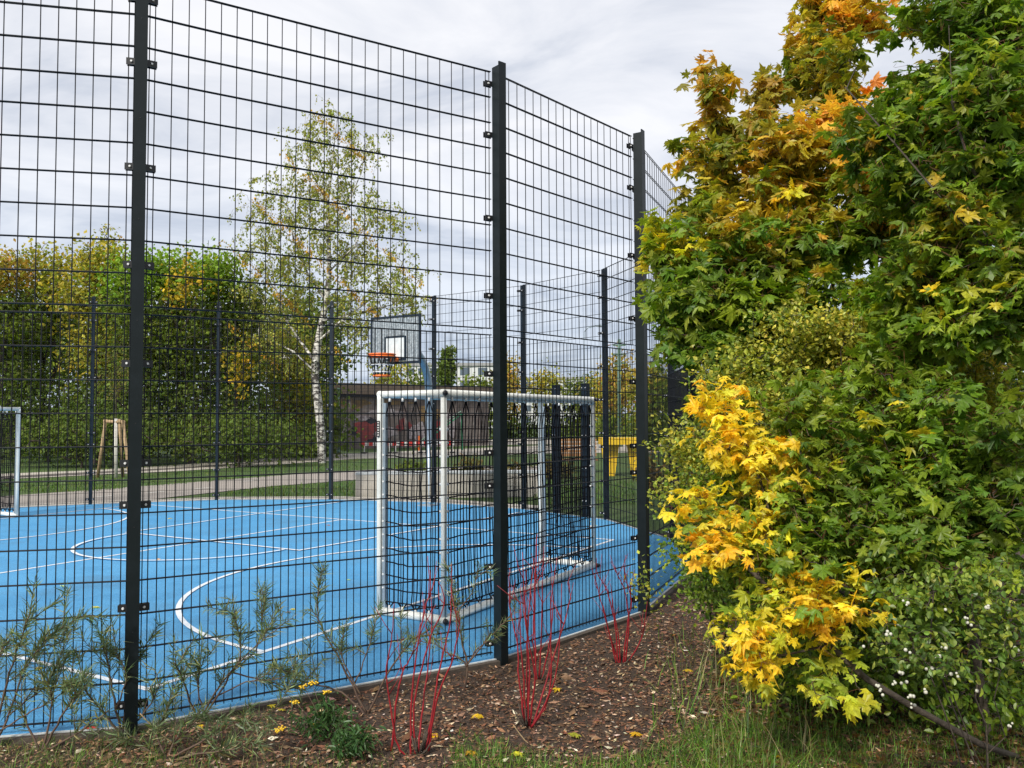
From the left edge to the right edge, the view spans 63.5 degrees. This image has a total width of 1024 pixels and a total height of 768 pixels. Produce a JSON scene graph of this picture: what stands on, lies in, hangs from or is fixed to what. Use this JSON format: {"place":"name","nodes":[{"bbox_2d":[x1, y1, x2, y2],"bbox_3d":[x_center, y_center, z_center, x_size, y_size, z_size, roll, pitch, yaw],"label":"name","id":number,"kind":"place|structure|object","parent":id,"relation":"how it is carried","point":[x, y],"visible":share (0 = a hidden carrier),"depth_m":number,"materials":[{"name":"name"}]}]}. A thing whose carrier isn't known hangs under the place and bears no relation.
{"place":"outdoors","nodes":[
{"label":"outdoors","id":0,"kind":"place"},
{"bbox_2d":[1,466,536,504],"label":"bicycle path","id":1,"kind":"structure","parent":0,"point":[152,488],"depth_m":22.54,"materials":[{"name":"grey asphalt"}]},
{"bbox_2d":[1,496,537,508],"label":"pavement","id":2,"kind":"structure","parent":0,"point":[207,498],"depth_m":18.74,"materials":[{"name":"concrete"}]},
{"bbox_2d":[403,363,440,384],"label":"apartment building","id":3,"kind":"structure","parent":0,"point":[415,365],"depth_m":190.24,"materials":[{"name":"paint"}]},
{"bbox_2d":[457,363,510,427],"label":"apartment building","id":4,"kind":"structure","parent":0,"point":[460,374],"depth_m":170.20,"materials":[{"name":"paint"}]},
{"bbox_2d":[460,368,469,374],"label":"window","id":5,"kind":"structure","parent":4,"relation":"in","point":[464,369],"depth_m":170.19,"materials":[{"name":"grey glass"}]},
{"bbox_2d":[478,368,485,374],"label":"window","id":6,"kind":"structure","parent":4,"relation":"in","point":[484,369],"depth_m":170.19,"materials":[{"name":"grey glass"}]},
{"bbox_2d":[397,438,598,447],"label":"plaza","id":7,"kind":"structure","parent":0,"point":[519,442],"depth_m":65.43,"materials":[{"name":"grey concrete"}]},
{"bbox_2d":[584,324,601,358],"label":"street lamp","id":8,"kind":"object","parent":7,"relation":"on","point":[584,336],"visible":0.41,"depth_m":70.18,"materials":[{"name":"grey metal"}]},
{"bbox_2d":[1,421,1022,532],"bbox_3d":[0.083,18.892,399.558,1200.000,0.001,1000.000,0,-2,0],"label":"ground","id":9,"kind":"structure","parent":0,"point":[246,471],"depth_m":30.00,"materials":[{"name":"green plant"}]},
{"bbox_2d":[0,238,61,456],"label":"tree","id":10,"kind":"object","parent":9,"relation":"on","point":[6,285],"visible":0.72,"depth_m":36.04,"materials":[{"name":"green plant"}]},
{"bbox_2d":[0,271,87,458],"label":"thicket","id":11,"kind":"object","parent":9,"relation":"on","point":[22,455],"visible":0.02,"depth_m":44.09,"materials":[{"name":"green plant"}]},
{"bbox_2d":[0,237,89,461],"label":"tree","id":12,"kind":"object","parent":9,"relation":"on","point":[45,278],"visible":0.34,"depth_m":37.67,"materials":[{"name":"green plant"}]},
{"bbox_2d":[27,224,158,463],"bbox_3d":[-18.137,-1.707,36.148,5.396,10.797,4.873,0,-2,0],"label":"tree","id":13,"kind":"object","parent":9,"relation":"on","point":[98,258],"visible":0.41,"depth_m":35.46,"materials":[{"name":"green plant"}]},
{"bbox_2d":[63,223,123,382],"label":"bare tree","id":14,"kind":"object","parent":9,"relation":"on","point":[104,228],"visible":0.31,"depth_m":40.32,"materials":[{"name":"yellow plant"}]},
{"bbox_2d":[2,393,195,468],"bbox_3d":[-17.416,2.054,32.927,9.478,3.424,4.077,0,-2,0],"label":"hedge","id":15,"kind":"object","parent":9,"relation":"on","point":[62,437],"visible":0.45,"depth_m":32.60,"materials":[{"name":"green plant"}]},
{"bbox_2d":[96,419,127,477],"bbox_3d":[-12.866,2.121,27.142,1.475,1.951,0.594,-1,-3,21],"label":"tree stake","id":16,"kind":"object","parent":9,"relation":"on","point":[119,422],"visible":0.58,"depth_m":27.14,"materials":[{"name":"brown wood"}]},
{"bbox_2d":[98,343,128,477],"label":"staked sapling","id":17,"kind":"object","parent":9,"relation":"on","point":[115,448],"visible":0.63,"depth_m":27.15,"materials":[{"name":"green plant"}]},
{"bbox_2d":[26,285,206,459],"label":"thicket","id":18,"kind":"object","parent":9,"relation":"on","point":[70,373],"visible":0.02,"depth_m":44.80,"materials":[{"name":"green plant"}]},
{"bbox_2d":[71,244,203,464],"bbox_3d":[-15.769,-1.213,35.203,5.256,9.299,5.557,0,-2,0],"label":"tree","id":19,"kind":"object","parent":9,"relation":"on","point":[119,285],"visible":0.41,"depth_m":34.55,"materials":[{"name":"green plant"}]},
{"bbox_2d":[120,237,258,463],"bbox_3d":[-14.249,-1.210,36.058,6.026,10.275,5.106,0,-2,0],"label":"tree","id":20,"kind":"object","parent":9,"relation":"on","point":[210,270],"visible":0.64,"depth_m":35.31,"materials":[{"name":"green plant"}]},
{"bbox_2d":[147,271,309,458],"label":"thicket","id":21,"kind":"object","parent":9,"relation":"on","point":[173,457],"visible":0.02,"depth_m":43.47,"materials":[{"name":"green plant"}]},
{"bbox_2d":[162,267,295,461],"bbox_3d":[-12.156,-0.713,36.875,5.663,9.077,5.319,-2,-3,31],"label":"tree","id":22,"kind":"object","parent":9,"relation":"on","point":[247,375],"visible":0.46,"depth_m":36.35,"materials":[{"name":"green plant"}]},
{"bbox_2d":[151,403,341,467],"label":"hedge","id":23,"kind":"object","parent":9,"relation":"on","point":[246,434],"visible":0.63,"depth_m":32.59,"materials":[{"name":"green plant"}]},
{"bbox_2d":[253,317,336,460],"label":"tree","id":24,"kind":"object","parent":9,"relation":"on","point":[301,410],"visible":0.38,"depth_m":40.16,"materials":[{"name":"green plant"}]},
{"bbox_2d":[254,259,365,458],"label":"thicket","id":25,"kind":"object","parent":9,"relation":"on","point":[336,368],"visible":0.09,"depth_m":45.07,"materials":[{"name":"green plant"}]},
{"bbox_2d":[209,94,441,462],"bbox_3d":[-7.974,-4.608,36.130,9.727,16.095,5.113,0,-2,0],"label":"birch tree","id":26,"kind":"object","parent":9,"relation":"on","point":[302,263],"visible":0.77,"depth_m":35.98,"materials":[{"name":"green plant"}]},
{"bbox_2d":[5,444,660,478],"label":"footpath","id":27,"kind":"structure","parent":9,"relation":"on","point":[350,456],"depth_m":38.88,"materials":[{"name":"grey asphalt"}]},
{"bbox_2d":[3,461,272,477],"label":"path kerb","id":28,"kind":"structure","parent":27,"relation":"on","point":[40,475],"depth_m":30.18,"materials":[{"name":"grey"}]},
{"bbox_2d":[362,442,392,452],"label":"road barrier","id":29,"kind":"object","parent":27,"relation":"on","point":[372,444],"visible":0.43,"depth_m":45.88,"materials":[{"name":"white plastic"}]},
{"bbox_2d":[393,441,423,452],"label":"road barrier","id":30,"kind":"object","parent":27,"relation":"on","point":[409,445],"visible":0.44,"depth_m":45.88,"materials":[{"name":"white plastic"}]},
{"bbox_2d":[418,411,462,449],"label":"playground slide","id":31,"kind":"object","parent":27,"relation":"on","point":[440,427],"visible":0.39,"depth_m":49.97,"materials":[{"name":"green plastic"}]},
{"bbox_2d":[613,339,625,446],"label":"utility pole","id":32,"kind":"object","parent":27,"relation":"on","point":[619,346],"visible":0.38,"depth_m":55.01,"materials":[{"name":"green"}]},
{"bbox_2d":[0,500,682,734],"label":"court","id":33,"kind":"object","parent":9,"relation":"on","point":[347,508],"visible":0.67,"depth_m":9.07,"materials":[{"name":"blue rubber"}]},
{"bbox_2d":[0,407,20,515],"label":"football goal","id":34,"kind":"object","parent":33,"relation":"on","point":[15,490],"visible":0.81,"depth_m":15.74,"materials":[{"name":"white metal"}]},
{"bbox_2d":[1,502,613,689],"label":"court markings","id":35,"kind":"object","parent":33,"relation":"on","point":[185,622],"visible":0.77,"depth_m":10.12,"materials":[{"name":"white paint"}]},
{"bbox_2d":[367,314,439,506],"bbox_3d":[-2.254,0.590,16.722,1.179,3.872,2.019,-1,-2,10],"label":"basketball hoop","id":36,"kind":"object","parent":33,"relation":"on","point":[413,343],"visible":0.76,"depth_m":16.42,"materials":[{"name":"white metal"}]},
{"bbox_2d":[376,389,599,624],"bbox_3d":[-0.103,1.147,8.879,0.821,2.077,3.278,-2,-3,30],"label":"football goal","id":37,"kind":"object","parent":33,"relation":"on","point":[445,395],"visible":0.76,"depth_m":7.83,"materials":[{"name":"white metal"}]},
{"bbox_2d":[0,499,685,737],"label":"court edge","id":38,"kind":"object","parent":9,"relation":"on","point":[233,707],"visible":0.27,"depth_m":6.04,"materials":[{"name":"grey concrete"}]},
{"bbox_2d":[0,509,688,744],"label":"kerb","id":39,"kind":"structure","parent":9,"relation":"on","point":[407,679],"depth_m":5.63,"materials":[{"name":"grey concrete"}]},
{"bbox_2d":[0,257,689,560],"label":"fence","id":40,"kind":"object","parent":9,"relation":"on","point":[671,388],"visible":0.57,"depth_m":17.91,"materials":[{"name":"black metal"}]},
{"bbox_2d":[0,0,698,735],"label":"fence","id":41,"kind":"object","parent":9,"relation":"on","point":[136,362],"visible":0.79,"depth_m":5.72,"materials":[{"name":"black metal"}]},
{"bbox_2d":[363,360,411,384],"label":"tree","id":42,"kind":"object","parent":9,"relation":"on","point":[391,377],"visible":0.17,"depth_m":79.78,"materials":[{"name":"green plant"}]},
{"bbox_2d":[284,383,492,449],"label":"graffiti bunker","id":43,"kind":"object","parent":9,"relation":"on","point":[367,419],"visible":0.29,"depth_m":54.96,"materials":[{"name":"grey"}]},
{"bbox_2d":[393,455,425,470],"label":"ornamental shrub","id":44,"kind":"object","parent":9,"relation":"on","point":[415,465],"visible":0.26,"depth_m":26.79,"materials":[{"name":"green plant"}]},
{"bbox_2d":[396,362,439,384],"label":"tree","id":45,"kind":"object","parent":9,"relation":"on","point":[416,378],"visible":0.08,"depth_m":77.56,"materials":[{"name":"green plant"}]},
{"bbox_2d":[355,470,537,497],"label":"concrete seat wall","id":46,"kind":"structure","parent":9,"relation":"on","point":[360,475],"depth_m":19.68,"materials":[{"name":"grey concrete"}]},
{"bbox_2d":[436,345,463,385],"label":"conifer","id":47,"kind":"object","parent":9,"relation":"on","point":[450,373],"visible":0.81,"depth_m":84.63,"materials":[{"name":"green plant"}]},
{"bbox_2d":[453,453,491,469],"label":"ornamental shrub","id":48,"kind":"object","parent":9,"relation":"on","point":[478,464],"visible":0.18,"depth_m":23.83,"materials":[{"name":"green plant"}]},
{"bbox_2d":[453,371,515,438],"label":"tree","id":49,"kind":"object","parent":9,"relation":"on","point":[471,382],"visible":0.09,"depth_m":74.72,"materials":[{"name":"green plant"}]},
{"bbox_2d":[483,348,532,438],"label":"tree","id":50,"kind":"object","parent":9,"relation":"on","point":[511,380],"visible":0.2,"depth_m":79.61,"materials":[{"name":"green plant"}]},
{"bbox_2d":[0,533,1023,767],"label":"mulch bed","id":51,"kind":"object","parent":9,"relation":"on","point":[623,737],"visible":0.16,"depth_m":5.11,"materials":[{"name":"brown wood"}]},
{"bbox_2d":[0,570,112,735],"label":"willow shrub","id":52,"kind":"object","parent":51,"relation":"on","point":[59,628],"visible":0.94,"depth_m":4.60,"materials":[{"name":"green plant"}]},
{"bbox_2d":[0,639,124,751],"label":"willow shrub","id":53,"kind":"object","parent":51,"relation":"on","point":[74,696],"visible":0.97,"depth_m":4.57,"materials":[{"name":"green plant"}]},
{"bbox_2d":[60,607,172,729],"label":"willow shrub","id":54,"kind":"object","parent":51,"relation":"on","point":[113,653],"visible":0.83,"depth_m":4.79,"materials":[{"name":"green plant"}]},
{"bbox_2d":[140,713,178,746],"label":"dry stalk","id":55,"kind":"object","parent":51,"relation":"on","point":[159,732],"visible":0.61,"depth_m":4.62,"materials":[{"name":"beige plant"}]},
{"bbox_2d":[79,663,304,764],"bbox_3d":[-1.751,1.771,4.534,1.302,0.570,0.456,-1,-3,14],"label":"willow shrub","id":56,"kind":"object","parent":51,"relation":"on","point":[129,740],"visible":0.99,"depth_m":4.48,"materials":[{"name":"green plant"}]},
{"bbox_2d":[0,698,466,767],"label":"weeds","id":57,"kind":"object","parent":51,"relation":"on","point":[75,756],"visible":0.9,"depth_m":4.41,"materials":[{"name":"green plant"}]},
{"bbox_2d":[163,578,333,721],"bbox_3d":[-1.558,1.607,4.965,1.023,0.912,0.439,1,-3,-23],"label":"willow shrub","id":58,"kind":"object","parent":51,"relation":"on","point":[274,665],"visible":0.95,"depth_m":4.97,"materials":[{"name":"green plant"}]},
{"bbox_2d":[274,680,356,747],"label":"yellow flowered herb","id":59,"kind":"object","parent":51,"relation":"on","point":[321,720],"visible":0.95,"depth_m":4.75,"materials":[{"name":"green plant"}]},
{"bbox_2d":[325,714,386,763],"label":"leafy weed","id":60,"kind":"object","parent":51,"relation":"on","point":[351,738],"visible":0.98,"depth_m":4.45,"materials":[{"name":"green plant"}]},
{"bbox_2d":[277,554,455,713],"bbox_3d":[-0.892,1.557,5.156,1.198,1.025,0.434,-1,-2,10],"label":"willow shrub","id":61,"kind":"object","parent":51,"relation":"on","point":[344,630],"visible":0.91,"depth_m":5.17,"materials":[{"name":"green plant"}]},
{"bbox_2d":[375,556,459,755],"bbox_3d":[-0.486,1.497,4.560,0.471,1.094,0.262,-1,-2,12],"label":"dogwood shrub","id":62,"kind":"object","parent":51,"relation":"on","point":[425,745],"visible":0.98,"depth_m":4.51,"materials":[{"name":"red plant"}]},
{"bbox_2d":[400,558,523,690],"bbox_3d":[-0.336,1.599,5.503,0.842,0.961,0.412,0,-2,0],"label":"willow shrub","id":63,"kind":"object","parent":51,"relation":"on","point":[466,662],"visible":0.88,"depth_m":5.50,"materials":[{"name":"green plant"}]},
{"bbox_2d":[471,713,483,718],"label":"fallen leaf","id":64,"kind":"object","parent":51,"relation":"on","point":[477,715],"visible":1,"depth_m":5.05,"materials":[{"name":"yellow plant"}]},
{"bbox_2d":[511,751,521,756],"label":"fallen leaf","id":65,"kind":"object","parent":51,"relation":"on","point":[516,752],"visible":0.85,"depth_m":4.47,"materials":[{"name":"yellow plant"}]},
{"bbox_2d":[513,725,544,745],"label":"dry stalk","id":66,"kind":"object","parent":51,"relation":"on","point":[522,736],"visible":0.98,"depth_m":4.62,"materials":[{"name":"beige plant"}]},
{"bbox_2d":[497,539,575,728],"bbox_3d":[0.153,1.469,4.906,0.480,1.170,0.246,0,-2,0],"label":"dogwood shrub","id":67,"kind":"object","parent":51,"relation":"on","point":[525,721],"visible":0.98,"depth_m":4.88,"materials":[{"name":"red plant"}]},
{"bbox_2d":[523,549,553,680],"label":"dogwood shrub","id":68,"kind":"object","parent":51,"relation":"on","point":[544,670],"visible":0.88,"depth_m":5.72,"materials":[{"name":"red plant"}]},
{"bbox_2d":[568,732,581,737],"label":"fallen leaf","id":69,"kind":"object","parent":51,"relation":"on","point":[573,734],"visible":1,"depth_m":4.73,"materials":[{"name":"yellow plant"}]},
{"bbox_2d":[592,555,647,663],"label":"dogwood shrub","id":70,"kind":"object","parent":51,"relation":"on","point":[619,659],"visible":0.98,"depth_m":6.15,"materials":[{"name":"red plant"}]},
{"bbox_2d":[630,732,641,736],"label":"fallen leaf","id":71,"kind":"object","parent":51,"relation":"on","point":[634,733],"visible":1,"depth_m":4.74,"materials":[{"name":"yellow plant"}]},
{"bbox_2d":[624,406,739,662],"bbox_3d":[1.241,1.126,5.763,0.802,1.949,1.491,0,-2,0],"label":"leaved bush","id":72,"kind":"object","parent":51,"relation":"on","point":[706,593],"visible":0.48,"depth_m":5.51,"materials":[{"name":"green plant"}]},
{"bbox_2d":[442,689,1023,767],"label":"grass","id":73,"kind":"structure","parent":51,"relation":"on","point":[662,761],"depth_m":4.49,"materials":[{"name":"green plant"}]},
{"bbox_2d":[637,620,855,767],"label":"tall grass","id":74,"kind":"structure","parent":51,"relation":"on","point":[735,740],"depth_m":4.79,"materials":[{"name":"green plant"}]},
{"bbox_2d":[631,0,933,584],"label":"maple tree","id":75,"kind":"object","parent":51,"relation":"on","point":[776,242],"visible":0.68,"depth_m":6.06,"materials":[{"name":"green plant"}]},
{"bbox_2d":[772,671,808,705],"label":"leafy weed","id":76,"kind":"object","parent":51,"relation":"on","point":[792,696],"visible":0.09,"depth_m":5.25,"materials":[{"name":"green plant"}]},
{"bbox_2d":[658,376,1020,758],"bbox_3d":[1.798,0.988,4.314,1.972,2.115,1.128,0,-2,0],"label":"maple sapling","id":77,"kind":"object","parent":51,"relation":"on","point":[808,611],"visible":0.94,"depth_m":4.22,"materials":[{"name":"yellow plant"}]},
{"bbox_2d":[660,297,1023,625],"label":"dark bush","id":78,"kind":"object","parent":51,"relation":"on","point":[733,583],"visible":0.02,"depth_m":6.97,"materials":[{"name":"green plant"}]},
{"bbox_2d":[664,291,1023,638],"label":"leaved bush","id":79,"kind":"object","parent":51,"relation":"on","point":[813,329],"visible":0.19,"depth_m":5.29,"materials":[{"name":"green plant"}]},
{"bbox_2d":[691,567,1023,760],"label":"undergrowth bush","id":80,"kind":"object","parent":51,"relation":"on","point":[1010,692],"visible":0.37,"depth_m":4.88,"materials":[{"name":"green plant"}]},
{"bbox_2d":[736,338,1023,740],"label":"maple sapling","id":81,"kind":"object","parent":51,"relation":"on","point":[921,465],"visible":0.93,"depth_m":4.27,"materials":[{"name":"green plant"}]},
{"bbox_2d":[789,0,1023,377],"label":"maple tree","id":82,"kind":"object","parent":51,"relation":"on","point":[954,190],"visible":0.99,"depth_m":4.50,"materials":[{"name":"green plant"}]},
{"bbox_2d":[850,542,1023,767],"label":"snowberry bush","id":83,"kind":"object","parent":51,"relation":"on","point":[923,652],"visible":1,"depth_m":3.40,"materials":[{"name":"green plant"}]},
{"bbox_2d":[520,357,570,436],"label":"tree","id":84,"kind":"object","parent":9,"relation":"on","point":[547,382],"visible":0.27,"depth_m":84.59,"materials":[{"name":"green plant"}]},
{"bbox_2d":[533,458,569,478],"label":"ornamental shrub","id":85,"kind":"object","parent":9,"relation":"on","point":[551,472],"visible":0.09,"depth_m":25.73,"materials":[{"name":"green plant"}]},
{"bbox_2d":[561,371,601,438],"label":"tree","id":86,"kind":"object","parent":9,"relation":"on","point":[572,387],"visible":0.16,"depth_m":79.72,"materials":[{"name":"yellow plant"}]},
{"bbox_2d":[575,372,627,440],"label":"tree","id":87,"kind":"object","parent":9,"relation":"on","point":[595,404],"visible":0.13,"depth_m":69.37,"materials":[{"name":"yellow plant"}]},
{"bbox_2d":[586,341,635,442],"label":"tree","id":88,"kind":"object","parent":9,"relation":"on","point":[613,375],"visible":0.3,"depth_m":61.59,"materials":[{"name":"green plant"}]},
{"bbox_2d":[598,437,635,475],"bbox_3d":[3.623,2.378,27.076,1.470,1.250,1.000,0,-2,0],"label":"play table","id":89,"kind":"object","parent":9,"relation":"on","point":[616,455],"visible":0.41,"depth_m":26.97,"materials":[{"name":"yellow paint"}]},
{"bbox_2d":[611,357,667,450],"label":"tree","id":90,"kind":"object","parent":9,"relation":"on","point":[627,374],"visible":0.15,"depth_m":47.51,"materials":[{"name":"green plant"}]},
{"bbox_2d":[628,451,676,496],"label":"ornamental shrub","id":91,"kind":"object","parent":9,"relation":"on","point":[656,474],"visible":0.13,"depth_m":19.79,"materials":[{"name":"green plant"}]},
{"bbox_2d":[648,366,712,442],"bbox_3d":[8.685,1.617,40.108,4.726,5.879,4.818,0,-2,0],"label":"tree","id":92,"kind":"object","parent":9,"relation":"on","point":[665,399],"visible":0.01,"depth_m":39.78,"materials":[{"name":"green plant"}]},
{"bbox_2d":[685,365,780,434],"bbox_3d":[10.310,0.810,35.894,5.686,6.175,5.057,0,-2,0],"label":"tree","id":93,"kind":"object","parent":9,"relation":"on","point":[702,402],"depth_m":36.27,"materials":[{"name":"green plant"}]},
{"bbox_2d":[0,0,1023,414],"label":"sky","id":94,"kind":"structure","parent":0,"point":[619,64],"materials":[{"name":"white"}]},
{"bbox_2d":[510,377,588,426],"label":"apartment building","id":95,"kind":"structure","parent":0,"point":[530,408],"depth_m":209.95,"materials":[{"name":"paint"}]},
{"bbox_2d":[561,439,597,460],"bbox_3d":[2.232,2.489,28.938,1.500,1.240,0.600,0,-2,0],"label":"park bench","id":96,"kind":"object","parent":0,"point":[569,441],"visible":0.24,"depth_m":29.18,"materials":[{"name":"brown wood"}]},
{"bbox_2d":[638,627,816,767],"bbox_3d":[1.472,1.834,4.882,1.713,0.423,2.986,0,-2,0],"label":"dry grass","id":97,"kind":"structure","parent":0,"point":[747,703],"depth_m":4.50,"materials":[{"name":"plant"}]},
{"bbox_2d":[707,584,1023,767],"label":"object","id":98,"kind":"object","parent":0,"point":[916,756],"visible":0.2,"depth_m":4.70,"materials":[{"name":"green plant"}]}
]}

